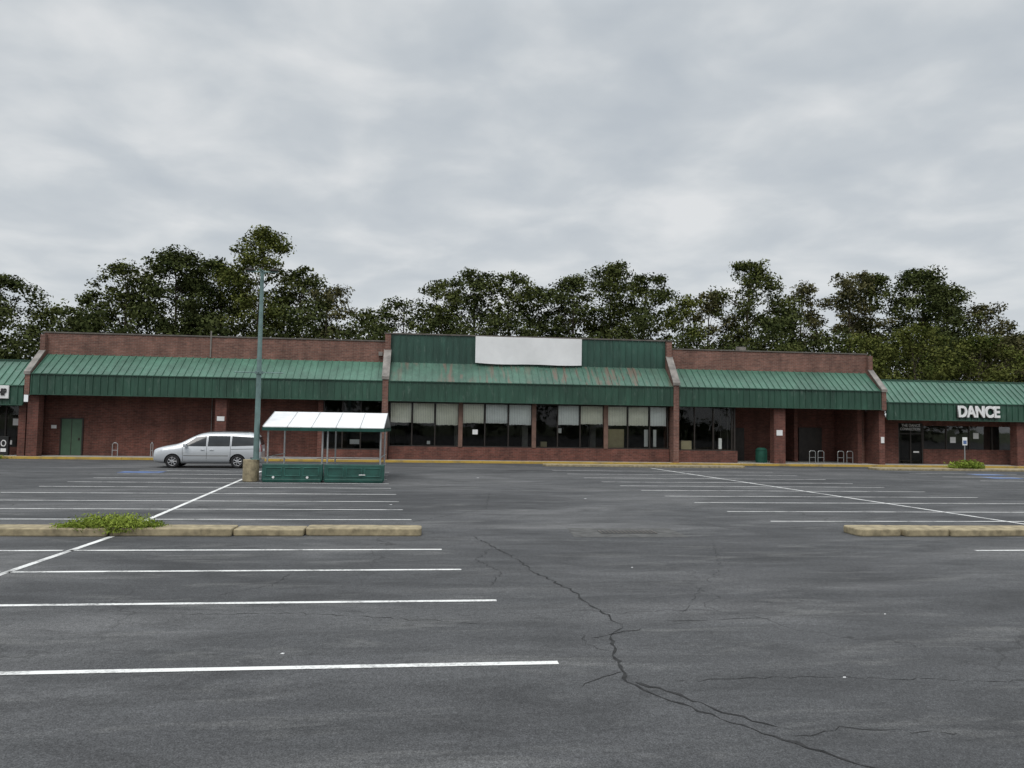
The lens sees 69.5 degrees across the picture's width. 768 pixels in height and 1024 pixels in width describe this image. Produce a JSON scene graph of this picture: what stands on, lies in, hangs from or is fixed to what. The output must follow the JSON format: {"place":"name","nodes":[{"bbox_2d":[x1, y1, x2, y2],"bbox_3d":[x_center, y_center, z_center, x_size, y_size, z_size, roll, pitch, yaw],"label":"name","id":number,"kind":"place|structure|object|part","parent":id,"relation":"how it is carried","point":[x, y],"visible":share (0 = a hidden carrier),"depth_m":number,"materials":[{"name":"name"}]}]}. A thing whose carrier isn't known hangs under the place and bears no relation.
{"place":"outdoors","nodes":[
{"label":"outdoors","id":0,"kind":"place"},
{"bbox_2d":[0,386,23,404],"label":"awning fascia","id":1,"kind":"structure","parent":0,"point":[16,394],"depth_m":42.71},
{"bbox_2d":[0,385,23,404],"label":"mansard trim","id":2,"kind":"structure","parent":1,"relation":"attached to","point":[12,404],"depth_m":42.64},
{"bbox_2d":[25,395,884,464],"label":"brick walls","id":3,"kind":"structure","parent":0,"point":[133,426],"depth_m":45.77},
{"bbox_2d":[0,455,1010,465],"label":"sidewalk pavement","id":4,"kind":"structure","parent":0,"point":[788,462],"depth_m":46.88,"materials":[{"name":"concrete"}]},
{"bbox_2d":[0,436,9,454],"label":"propane sign board","id":5,"kind":"object","parent":4,"relation":"on","point":[4,445],"visible":0.99,"depth_m":43.28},
{"bbox_2d":[9,403,27,455],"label":"brick walls","id":6,"kind":"structure","parent":4,"relation":"on","point":[19,449],"depth_m":43.07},
{"bbox_2d":[0,405,17,435],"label":"window frames","id":7,"kind":"structure","parent":6,"relation":"attached to","point":[6,417],"depth_m":44.24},
{"bbox_2d":[10,419,17,443],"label":"posters","id":8,"kind":"object","parent":7,"relation":"attached to","point":[15,421],"visible":0.5,"depth_m":44.27},
{"bbox_2d":[0,361,29,384],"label":"mansard roof","id":9,"kind":"structure","parent":6,"relation":"attached to","point":[11,373],"depth_m":43.60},
{"bbox_2d":[0,385,9,398],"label":"sign board","id":10,"kind":"object","parent":9,"relation":"attached to","point":[5,395],"visible":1,"depth_m":42.50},
{"bbox_2d":[0,388,6,394],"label":"sign letters","id":11,"kind":"object","parent":10,"relation":"attached to","point":[3,392],"visible":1,"depth_m":42.44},
{"bbox_2d":[0,359,30,361],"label":"roof edge","id":12,"kind":"object","parent":6,"relation":"on","point":[12,360],"depth_m":44.43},
{"bbox_2d":[112,442,117,455],"bbox_3d":[-23.779,3.915,44.196,0.348,0.824,0.048,1,-3,-6],"label":"bike rack","id":13,"kind":"object","parent":4,"relation":"on","point":[115,450],"visible":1,"depth_m":44.19,"materials":[{"name":"metal"}]},
{"bbox_2d":[24,333,886,462],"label":"brick parapet","id":14,"kind":"structure","parent":4,"relation":"on","point":[177,346],"depth_m":46.38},
{"bbox_2d":[59,418,83,454],"bbox_3d":[-26.561,3.165,44.493,1.320,2.250,0.097,1,-3,-6],"label":"service door frame","id":15,"kind":"object","parent":14,"relation":"attached to","point":[71,434],"visible":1,"depth_m":44.49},
{"bbox_2d":[60,419,81,454],"bbox_3d":[-26.563,3.206,44.511,1.160,2.170,0.057,1,-3,-6],"label":"service door","id":16,"kind":"structure","parent":15,"relation":"in","point":[67,441],"depth_m":44.48,"materials":[{"name":"green metal"}]},
{"bbox_2d":[30,374,382,399],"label":"awning fascia","id":17,"kind":"structure","parent":14,"relation":"attached to","point":[176,386],"depth_m":43.83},
{"bbox_2d":[29,373,381,400],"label":"mansard trim","id":18,"kind":"structure","parent":17,"relation":"attached to","point":[203,377],"depth_m":43.77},
{"bbox_2d":[32,354,382,382],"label":"mansard roof","id":19,"kind":"structure","parent":14,"relation":"on","point":[169,366],"depth_m":44.78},
{"bbox_2d":[43,331,867,354],"bbox_3d":[-2.086,-2.838,47.461,52.880,0.597,0.700,1,-3,-6],"label":"parapet coping","id":20,"kind":"object","parent":14,"relation":"on","point":[449,335],"visible":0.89,"depth_m":47.17,"materials":[{"name":"metal"}]},
{"bbox_2d":[24,349,886,391],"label":"fin caps","id":21,"kind":"object","parent":14,"relation":"attached to","point":[386,367],"visible":1,"depth_m":46.28,"materials":[{"name":"metal"}]},
{"bbox_2d":[51,416,883,442],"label":"wall plaques","id":22,"kind":"object","parent":14,"relation":"attached to","point":[778,432],"depth_m":47.69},
{"bbox_2d":[210,331,745,430],"bbox_3d":[-1.038,0.886,48.377,35.797,7.900,1.168,1,-3,-11],"label":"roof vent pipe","id":23,"kind":"object","parent":14,"relation":"attached to","point":[737,348],"visible":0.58,"depth_m":45.63,"materials":[{"name":"metal"}]},
{"bbox_2d":[391,334,664,368],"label":"wall","id":24,"kind":"structure","parent":14,"relation":"attached to","point":[442,349],"depth_m":47.42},
{"bbox_2d":[475,336,581,365],"bbox_3d":[1.093,-2.103,47.489,6.900,1.766,0.111,1,-3,-6],"label":"blank sign banner","id":25,"kind":"object","parent":24,"relation":"attached to","point":[529,351],"visible":1,"depth_m":47.48,"materials":[{"name":"plastic"}]},
{"bbox_2d":[323,400,734,450],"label":"window frames","id":26,"kind":"structure","parent":14,"relation":"attached to","point":[693,449],"depth_m":46.83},
{"bbox_2d":[391,403,647,425],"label":"window blinds","id":27,"kind":"object","parent":26,"relation":"attached to","point":[593,415],"visible":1,"depth_m":46.30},
{"bbox_2d":[350,428,721,448],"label":"interior papers","id":28,"kind":"object","parent":26,"relation":"attached to","point":[354,441],"visible":1,"depth_m":47.55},
{"bbox_2d":[486,404,665,425],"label":"white blinds","id":29,"kind":"object","parent":26,"relation":"attached to","point":[568,415],"visible":1,"depth_m":46.69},
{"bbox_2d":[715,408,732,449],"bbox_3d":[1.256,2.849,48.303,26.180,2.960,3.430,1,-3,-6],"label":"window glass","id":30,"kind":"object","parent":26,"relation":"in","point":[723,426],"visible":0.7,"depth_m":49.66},
{"bbox_2d":[388,382,672,404],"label":"awning fascia","id":31,"kind":"structure","parent":14,"relation":"attached to","point":[466,392],"depth_m":45.88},
{"bbox_2d":[388,381,673,405],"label":"mansard trim","id":32,"kind":"structure","parent":31,"relation":"attached to","point":[530,384],"depth_m":45.82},
{"bbox_2d":[389,362,672,385],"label":"mansard roof","id":33,"kind":"structure","parent":14,"relation":"attached to","point":[483,373],"depth_m":46.82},
{"bbox_2d":[458,403,607,448],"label":"brown posts","id":34,"kind":"object","parent":14,"relation":"on","point":[533,427],"visible":0.91,"depth_m":46.45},
{"bbox_2d":[676,368,879,390],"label":"mansard roof","id":35,"kind":"structure","parent":14,"relation":"on","point":[721,378],"depth_m":48.53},
{"bbox_2d":[735,427,821,460],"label":"recess doors","id":36,"kind":"structure","parent":14,"relation":"attached to","point":[809,439],"depth_m":52.02,"materials":[{"name":"brown metal"}]},
{"bbox_2d":[679,388,881,408],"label":"awning fascia","id":37,"kind":"structure","parent":14,"relation":"attached to","point":[774,398],"depth_m":47.57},
{"bbox_2d":[679,387,881,409],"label":"mansard trim","id":38,"kind":"structure","parent":37,"relation":"attached to","point":[780,389],"depth_m":47.52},
{"bbox_2d":[755,448,766,462],"bbox_3d":[16.460,4.696,48.725,0.751,0.980,0.751,1,-3,-6],"label":"trash can","id":39,"kind":"object","parent":4,"relation":"on","point":[760,455],"visible":1,"depth_m":48.44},
{"bbox_2d":[809,450,815,462],"bbox_3d":[20.155,4.873,49.511,0.468,0.824,0.048,1,-3,-6],"label":"bike rack","id":40,"kind":"object","parent":4,"relation":"on","point":[812,457],"visible":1,"depth_m":49.50,"materials":[{"name":"metal"}]},
{"bbox_2d":[837,451,843,462],"bbox_3d":[22.144,4.915,49.719,0.468,0.824,0.048,1,-3,-6],"label":"bike rack","id":41,"kind":"object","parent":4,"relation":"on","point":[840,457],"visible":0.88,"depth_m":49.71,"materials":[{"name":"metal"}]},
{"bbox_2d":[899,461,920,463],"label":"interior floor","id":42,"kind":"structure","parent":4,"relation":"on","point":[907,462],"depth_m":51.57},
{"bbox_2d":[899,423,1009,460],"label":"interior wall","id":43,"kind":"structure","parent":42,"relation":"on","point":[934,437],"depth_m":54.57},
{"bbox_2d":[885,418,1023,465],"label":"brick walls","id":44,"kind":"structure","parent":4,"relation":"on","point":[1013,455],"depth_m":50.33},
{"bbox_2d":[898,423,992,463],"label":"window frames","id":45,"kind":"structure","parent":44,"relation":"attached to","point":[922,437],"depth_m":50.33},
{"bbox_2d":[913,433,978,452],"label":"posters","id":46,"kind":"object","parent":45,"relation":"attached to","point":[975,436],"visible":1,"depth_m":50.58},
{"bbox_2d":[880,379,1023,383],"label":"roof edge","id":47,"kind":"object","parent":44,"relation":"on","point":[938,381],"depth_m":50.74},
{"bbox_2d":[882,381,1023,404],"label":"mansard roof","id":48,"kind":"structure","parent":44,"relation":"attached to","point":[948,392],"depth_m":49.82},
{"bbox_2d":[958,406,999,417],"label":"channel letters","id":49,"kind":"object","parent":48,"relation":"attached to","point":[983,412],"visible":1,"depth_m":48.79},
{"bbox_2d":[886,403,1023,420],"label":"awning fascia","id":50,"kind":"structure","parent":44,"relation":"attached to","point":[918,411],"depth_m":48.70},
{"bbox_2d":[887,402,1023,421],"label":"mansard trim","id":51,"kind":"structure","parent":50,"relation":"attached to","point":[955,403],"depth_m":48.74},
{"bbox_2d":[956,406,998,418],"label":"channel letter returns","id":52,"kind":"object","parent":50,"relation":"attached to","point":[974,411],"visible":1,"depth_m":48.82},
{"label":"interior floor","id":53,"kind":"structure","parent":4,"relation":"on","visible":0},
{"bbox_2d":[454,404,595,446],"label":"interior columns","id":54,"kind":"structure","parent":53,"relation":"on","point":[592,435],"depth_m":50.29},
{"bbox_2d":[324,400,728,449],"bbox_3d":[0.961,3.045,52.033,26.900,4.150,10.740,1,-3,-6],"label":"interior shell","id":55,"kind":"object","parent":53,"relation":"on","point":[496,434],"visible":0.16,"depth_m":56.88},
{"bbox_2d":[540,429,691,448],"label":"interior displays","id":56,"kind":"object","parent":53,"relation":"on","point":[615,438],"visible":0.41,"depth_m":47.47,"materials":[{"name":"cardboard"}]},
{"bbox_2d":[0,294,1022,380],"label":"distant understory foliage","id":57,"kind":"object","parent":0,"point":[775,325],"visible":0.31,"depth_m":78.93,"materials":[{"name":"green plant"}]},
{"bbox_2d":[0,459,1023,767],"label":"parking lot","id":58,"kind":"structure","parent":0,"point":[938,621],"depth_m":8.93,"materials":[{"name":"asphalt"}]},
{"bbox_2d":[49,511,168,533],"bbox_3d":[-8.318,2.865,15.289,2.466,0.438,1.470,1,-3,-6],"label":"weed patch","id":59,"kind":"object","parent":58,"relation":"on","point":[106,522],"visible":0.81,"depth_m":15.11,"materials":[{"name":"green plant"}]},
{"bbox_2d":[153,431,265,467],"bbox_3d":[-15.318,3.317,37.574,5.140,1.821,2.400,1,-3,-11],"label":"silver minivan","id":60,"kind":"object","parent":58,"relation":"on","point":[234,449],"visible":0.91,"depth_m":36.78,"materials":[{"name":"grey paint"}]},
{"bbox_3d":[-14.633,2.859,36.889,1.040,0.520,0.183,1,-3,-11],"label":"window middle left","id":61,"kind":"part","parent":60,"relation":"part of","materials":[{"name":"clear glass"}]},
{"bbox_3d":[-13.465,2.885,37.115,1.180,0.510,0.181,1,-3,-11],"label":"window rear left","id":62,"kind":"part","parent":60,"relation":"part of","materials":[{"name":"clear glass"}]},
{"bbox_2d":[0,524,421,536],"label":"parking curb","id":63,"kind":"structure","parent":58,"relation":"on","point":[216,530],"depth_m":15.33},
{"bbox_2d":[240,267,279,481],"bbox_3d":[-10.104,-0.430,29.464,0.913,8.580,1.700,9,-8,-68],"label":"parking lot light pole","id":64,"kind":"object","parent":58,"relation":"on","point":[251,470],"visible":1,"depth_m":29.33,"materials":[{"name":"painted steel"},{"name":"concrete"}]},
{"bbox_2d":[261,411,390,482],"bbox_3d":[-7.713,2.601,31.429,4.830,2.815,4.760,1,-3,-6],"label":"cart corral shelter","id":65,"kind":"object","parent":58,"relation":"on","point":[328,422],"visible":1,"depth_m":29.39,"materials":[{"name":"green plastic"}]},
{"bbox_2d":[0,456,1023,467],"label":"yellow kerb","id":66,"kind":"structure","parent":58,"relation":"on","point":[396,461],"depth_m":45.31,"materials":[{"name":"paint"}]},
{"bbox_2d":[0,468,1023,674],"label":"parking line markings","id":67,"kind":"object","parent":58,"relation":"on","point":[13,570],"visible":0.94,"depth_m":11.56,"materials":[{"name":"white paint"}]},
{"bbox_2d":[117,471,1021,478],"bbox_3d":[4.864,4.498,37.083,45.465,0.001,3.609,1,-3,-7],"label":"accessible parking marking","id":68,"kind":"object","parent":58,"relation":"on","point":[166,471],"visible":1,"depth_m":33.74,"materials":[{"name":"blue paint"}]},
{"bbox_2d":[187,495,1011,767],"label":"asphalt cracks","id":69,"kind":"object","parent":58,"relation":"on","point":[624,675],"visible":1,"depth_m":6.97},
{"bbox_2d":[543,463,744,467],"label":"curb","id":70,"kind":"structure","parent":58,"relation":"on","point":[640,465],"depth_m":43.38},
{"bbox_2d":[843,525,1023,536],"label":"parking curb","id":71,"kind":"structure","parent":58,"relation":"on","point":[928,530],"depth_m":16.89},
{"bbox_2d":[868,467,1023,471],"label":"curb","id":72,"kind":"structure","parent":58,"relation":"on","point":[943,469],"depth_m":44.59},
{"bbox_2d":[944,459,984,468],"bbox_3d":[27.897,4.939,45.326,2.616,0.695,1.632,1,-3,-6],"label":"weed patch","id":73,"kind":"object","parent":72,"relation":"on","point":[965,464],"visible":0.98,"depth_m":45.03,"materials":[{"name":"green plant"}]},
{"bbox_2d":[962,437,966,459],"bbox_3d":[28.264,4.278,46.060,0.320,1.900,0.065,1,-3,-6],"label":"parking sign","id":74,"kind":"object","parent":72,"relation":"on","point":[964,441],"visible":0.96,"depth_m":46.06,"materials":[{"name":"metal"}]},
{"bbox_2d":[0,0,1023,415],"label":"sky","id":75,"kind":"structure","parent":0,"point":[400,146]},
{"bbox_2d":[344,400,736,408],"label":"window heads","id":76,"kind":"object","parent":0,"point":[564,404],"depth_m":46.86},
{"bbox_2d":[568,528,687,536],"bbox_3d":[2.534,3.341,16.631,2.550,0.012,1.350,1,-3,-6],"label":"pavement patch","id":77,"kind":"object","parent":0,"point":[621,532],"visible":1,"depth_m":16.57,"materials":[{"name":"asphalt"}]},
{"bbox_2d":[1000,331,1023,358],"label":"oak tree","id":78,"kind":"object","parent":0,"point":[1021,335],"visible":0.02,"depth_m":93.17,"materials":[{"name":"green plant"}]},
{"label":"interior floor","id":79,"kind":"structure","parent":0,"visible":0},
{"bbox_2d":[0,405,18,446],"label":"interior wall","id":80,"kind":"structure","parent":79,"relation":"on","point":[12,429],"depth_m":47.77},
{"label":"ground","id":81,"kind":"structure","parent":0,"visible":0},
{"bbox_2d":[0,272,59,358],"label":"oak tree","id":82,"kind":"object","parent":81,"relation":"on","point":[13,284],"visible":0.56,"depth_m":81.07,"materials":[{"name":"green plant"}]},
{"bbox_2d":[6,306,86,359],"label":"oak tree","id":83,"kind":"object","parent":81,"relation":"on","point":[40,315],"visible":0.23,"depth_m":80.66,"materials":[{"name":"green plant"}]},
{"bbox_2d":[58,289,140,332],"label":"oak tree","id":84,"kind":"object","parent":81,"relation":"on","point":[86,297],"visible":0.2,"depth_m":81.41,"materials":[{"name":"green plant"}]},
{"bbox_2d":[75,258,168,333],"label":"oak tree","id":85,"kind":"object","parent":81,"relation":"on","point":[121,270],"visible":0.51,"depth_m":79.09,"materials":[{"name":"green plant"}]},
{"bbox_2d":[126,244,231,335],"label":"oak tree","id":86,"kind":"object","parent":81,"relation":"on","point":[171,261],"visible":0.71,"depth_m":80.44,"materials":[{"name":"green plant"}]},
{"bbox_2d":[180,256,256,336],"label":"oak tree","id":87,"kind":"object","parent":81,"relation":"on","point":[227,309],"visible":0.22,"depth_m":83.18,"materials":[{"name":"green plant"}]},
{"bbox_2d":[207,224,296,337],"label":"oak tree","id":88,"kind":"object","parent":81,"relation":"on","point":[263,235],"visible":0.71,"depth_m":80.81,"materials":[{"name":"green plant"}]},
{"bbox_2d":[249,265,339,337],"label":"oak tree","id":89,"kind":"object","parent":81,"relation":"on","point":[306,284],"visible":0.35,"depth_m":83.55,"materials":[{"name":"green plant"}]},
{"bbox_2d":[298,284,363,338],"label":"oak tree","id":90,"kind":"object","parent":81,"relation":"on","point":[339,294],"visible":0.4,"depth_m":82.22,"materials":[{"name":"green plant"}]},
{"bbox_2d":[343,307,394,339],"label":"oak tree","id":91,"kind":"object","parent":81,"relation":"on","point":[366,315],"visible":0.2,"depth_m":87.17,"materials":[{"name":"green plant"}]},
{"bbox_2d":[367,296,428,339],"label":"oak tree","id":92,"kind":"object","parent":81,"relation":"on","point":[384,313],"visible":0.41,"depth_m":83.92,"materials":[{"name":"green plant"}]},
{"bbox_2d":[404,278,485,334],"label":"oak tree","id":93,"kind":"object","parent":81,"relation":"on","point":[439,287],"visible":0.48,"depth_m":82.94,"materials":[{"name":"green plant"}]},
{"bbox_2d":[428,267,509,335],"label":"oak tree","id":94,"kind":"object","parent":81,"relation":"on","point":[475,297],"visible":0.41,"depth_m":84.69,"materials":[{"name":"green plant"}]},
{"bbox_2d":[470,271,547,336],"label":"oak tree","id":95,"kind":"object","parent":81,"relation":"on","point":[516,298],"visible":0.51,"depth_m":84.34,"materials":[{"name":"green plant"}]},
{"bbox_2d":[512,286,572,337],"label":"oak tree","id":96,"kind":"object","parent":81,"relation":"on","point":[540,293],"visible":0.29,"depth_m":86.07,"materials":[{"name":"green plant"}]},
{"bbox_2d":[529,273,613,337],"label":"oak tree","id":97,"kind":"object","parent":81,"relation":"on","point":[569,285],"visible":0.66,"depth_m":84.53,"materials":[{"name":"green plant"}]},
{"bbox_2d":[568,260,666,338],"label":"oak tree","id":98,"kind":"object","parent":81,"relation":"on","point":[612,279],"visible":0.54,"depth_m":85.89,"materials":[{"name":"green plant"}]},
{"bbox_2d":[606,272,679,339],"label":"oak tree","id":99,"kind":"object","parent":81,"relation":"on","point":[655,279],"visible":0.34,"depth_m":88.41,"materials":[{"name":"green plant"}]},
{"bbox_2d":[656,294,713,348],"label":"oak tree","id":100,"kind":"object","parent":81,"relation":"on","point":[682,312],"visible":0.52,"depth_m":85.66,"materials":[{"name":"green plant"}]},
{"bbox_2d":[675,290,742,348],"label":"oak tree","id":101,"kind":"object","parent":81,"relation":"on","point":[708,307],"visible":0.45,"depth_m":88.38,"materials":[{"name":"green plant"}]},
{"bbox_2d":[703,258,809,350],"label":"oak tree","id":102,"kind":"object","parent":81,"relation":"on","point":[755,271],"visible":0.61,"depth_m":88.02,"materials":[{"name":"green plant"}]},
{"bbox_2d":[753,307,811,351],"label":"oak tree","id":103,"kind":"object","parent":81,"relation":"on","point":[788,314],"visible":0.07,"depth_m":89.33,"materials":[{"name":"green plant"}]},
{"bbox_2d":[764,340,808,351],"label":"oak tree","id":104,"kind":"object","parent":81,"relation":"on","point":[791,347],"visible":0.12,"depth_m":78.32,"materials":[{"name":"green plant"}]},
{"bbox_2d":[763,280,834,351],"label":"oak tree","id":105,"kind":"object","parent":81,"relation":"on","point":[805,291],"visible":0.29,"depth_m":92.17,"materials":[{"name":"green plant"}]},
{"bbox_2d":[802,270,897,355],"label":"oak tree","id":106,"kind":"object","parent":81,"relation":"on","point":[848,292],"visible":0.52,"depth_m":88.27,"materials":[{"name":"green plant"}]},
{"bbox_2d":[839,331,903,410],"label":"oak tree","id":107,"kind":"object","parent":81,"relation":"on","point":[858,341],"visible":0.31,"depth_m":75.32,"materials":[{"name":"green plant"}]},
{"bbox_2d":[830,272,931,376],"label":"oak tree","id":108,"kind":"object","parent":81,"relation":"on","point":[881,280],"visible":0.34,"depth_m":90.09,"materials":[{"name":"green plant"}]},
{"bbox_2d":[876,320,969,412],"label":"oak tree","id":109,"kind":"object","parent":81,"relation":"on","point":[902,339],"visible":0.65,"depth_m":75.22,"materials":[{"name":"green plant"}]},
{"bbox_2d":[880,264,974,380],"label":"oak tree","id":110,"kind":"object","parent":81,"relation":"on","point":[927,281],"visible":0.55,"depth_m":89.21,"materials":[{"name":"green plant"}]},
{"bbox_2d":[914,284,986,380],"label":"oak tree","id":111,"kind":"object","parent":81,"relation":"on","point":[967,317],"visible":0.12,"depth_m":92.15,"materials":[{"name":"green plant"}]},
{"bbox_2d":[939,333,1023,381],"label":"oak tree","id":112,"kind":"object","parent":81,"relation":"on","point":[984,342],"visible":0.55,"depth_m":74.54,"materials":[{"name":"green plant"}]},
{"bbox_2d":[958,301,1023,379],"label":"oak tree","id":113,"kind":"object","parent":81,"relation":"on","point":[993,311],"visible":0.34,"depth_m":91.71,"materials":[{"name":"green plant"}]},
{"bbox_2d":[963,334,1023,381],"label":"oak tree","id":114,"kind":"object","parent":81,"relation":"on","point":[1011,340],"visible":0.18,"depth_m":77.50,"materials":[{"name":"green plant"}]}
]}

